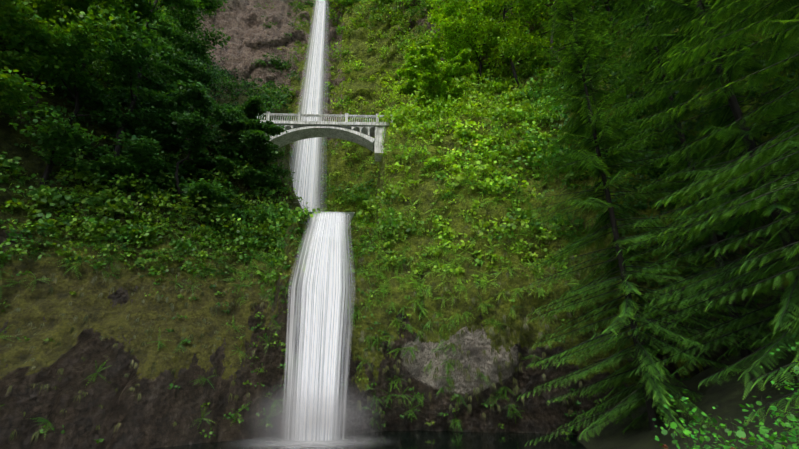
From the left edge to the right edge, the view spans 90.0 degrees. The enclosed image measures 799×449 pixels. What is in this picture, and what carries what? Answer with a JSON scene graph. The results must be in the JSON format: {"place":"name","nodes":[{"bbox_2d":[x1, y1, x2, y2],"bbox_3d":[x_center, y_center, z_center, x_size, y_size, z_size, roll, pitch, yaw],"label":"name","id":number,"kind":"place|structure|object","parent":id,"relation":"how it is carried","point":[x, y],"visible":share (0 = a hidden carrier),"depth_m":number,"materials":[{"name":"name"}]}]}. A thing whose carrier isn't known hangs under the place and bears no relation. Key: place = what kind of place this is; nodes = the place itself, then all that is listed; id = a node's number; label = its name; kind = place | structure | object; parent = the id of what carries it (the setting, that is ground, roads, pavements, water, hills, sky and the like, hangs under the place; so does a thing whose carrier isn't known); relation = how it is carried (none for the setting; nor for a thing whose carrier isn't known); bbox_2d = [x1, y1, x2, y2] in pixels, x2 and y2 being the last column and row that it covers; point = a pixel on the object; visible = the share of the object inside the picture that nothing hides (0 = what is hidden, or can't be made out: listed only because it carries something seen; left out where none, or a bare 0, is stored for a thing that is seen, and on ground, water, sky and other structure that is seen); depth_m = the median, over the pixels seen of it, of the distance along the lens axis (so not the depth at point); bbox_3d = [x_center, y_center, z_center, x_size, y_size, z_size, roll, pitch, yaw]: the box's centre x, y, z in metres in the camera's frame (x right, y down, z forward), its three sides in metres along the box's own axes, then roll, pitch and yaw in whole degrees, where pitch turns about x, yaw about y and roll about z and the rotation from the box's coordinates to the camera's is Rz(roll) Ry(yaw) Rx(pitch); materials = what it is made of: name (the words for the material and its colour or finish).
{"place":"outdoors","nodes":[
{"label":"outdoors","id":0,"kind":"place"},
{"bbox_2d":[235,204,384,447],"label":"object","id":1,"kind":"structure","parent":0,"point":[324,400],"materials":[{"name":"white liquid"}]},
{"bbox_2d":[298,211,354,229],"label":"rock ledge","id":2,"kind":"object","parent":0,"point":[350,214],"depth_m":44.28,"materials":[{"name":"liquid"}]},
{"bbox_2d":[152,430,585,448],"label":"pool water","id":3,"kind":"structure","parent":0,"point":[418,439],"depth_m":32.62,"materials":[{"name":"black liquid"}]},
{"bbox_2d":[232,435,386,448],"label":"waterfall foam","id":4,"kind":"object","parent":3,"relation":"on","point":[317,442],"visible":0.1,"depth_m":32.01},
{"bbox_2d":[278,211,354,440],"bbox_3d":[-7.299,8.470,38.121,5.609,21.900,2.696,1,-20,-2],"label":"waterfall","id":5,"kind":"object","parent":3,"relation":"in","point":[323,293],"visible":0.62,"depth_m":36.73,"materials":[{"name":"white liquid"}]},
{"bbox_2d":[0,0,798,448],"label":"cliff terrain","id":6,"kind":"structure","parent":0,"point":[152,414],"depth_m":37.77,"materials":[{"name":"green plant"}]},
{"bbox_2d":[289,0,329,211],"bbox_3d":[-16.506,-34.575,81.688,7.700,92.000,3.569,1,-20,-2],"label":"waterfall","id":7,"kind":"object","parent":6,"relation":"on","point":[308,187],"visible":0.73,"depth_m":75.85,"materials":[{"name":"white liquid"}]},
{"bbox_2d":[0,0,625,211],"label":"tree leaf crowns","id":8,"kind":"object","parent":6,"relation":"on","point":[121,15],"visible":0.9,"depth_m":45.30,"materials":[{"name":"green plant"}]},
{"bbox_2d":[245,112,395,160],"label":"arch bridge","id":9,"kind":"structure","parent":6,"relation":"on","point":[361,133],"depth_m":55.80,"materials":[{"name":"concrete"}]},
{"bbox_2d":[0,39,793,437],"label":"ferns","id":10,"kind":"object","parent":6,"relation":"on","point":[410,277],"visible":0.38,"depth_m":39.45,"materials":[{"name":"green plant"}]},
{"bbox_2d":[0,211,795,440],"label":"hanging grass tufts","id":11,"kind":"object","parent":6,"relation":"on","point":[158,297],"visible":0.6,"depth_m":36.78,"materials":[{"name":"green plant"}]},
{"bbox_2d":[0,0,798,442],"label":"shrub foliage","id":12,"kind":"object","parent":6,"relation":"on","point":[524,108],"visible":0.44,"depth_m":44.27,"materials":[{"name":"green plant"}]},
{"bbox_2d":[577,328,798,448],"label":"bank ground","id":13,"kind":"structure","parent":0,"point":[726,397],"depth_m":21.62,"materials":[{"name":"soil"}]},
{"bbox_2d":[518,0,798,443],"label":"conifer","id":14,"kind":"object","parent":13,"relation":"on","point":[716,101],"depth_m":25.53,"materials":[{"name":"green plant"}]},
{"bbox_2d":[679,373,798,448],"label":"shrub stems","id":15,"kind":"object","parent":13,"relation":"on","point":[733,428],"visible":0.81,"depth_m":5.64,"materials":[{"name":"green plant"}]},
{"bbox_2d":[662,437,746,448],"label":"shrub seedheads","id":16,"kind":"object","parent":15,"relation":"on","point":[665,446],"visible":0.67,"depth_m":6.32,"materials":[{"name":"green plant"}]},
{"bbox_2d":[652,335,798,448],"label":"shrub leaves","id":17,"kind":"object","parent":15,"relation":"on","point":[742,434],"visible":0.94,"depth_m":5.60,"materials":[{"name":"green plant"}]}
]}

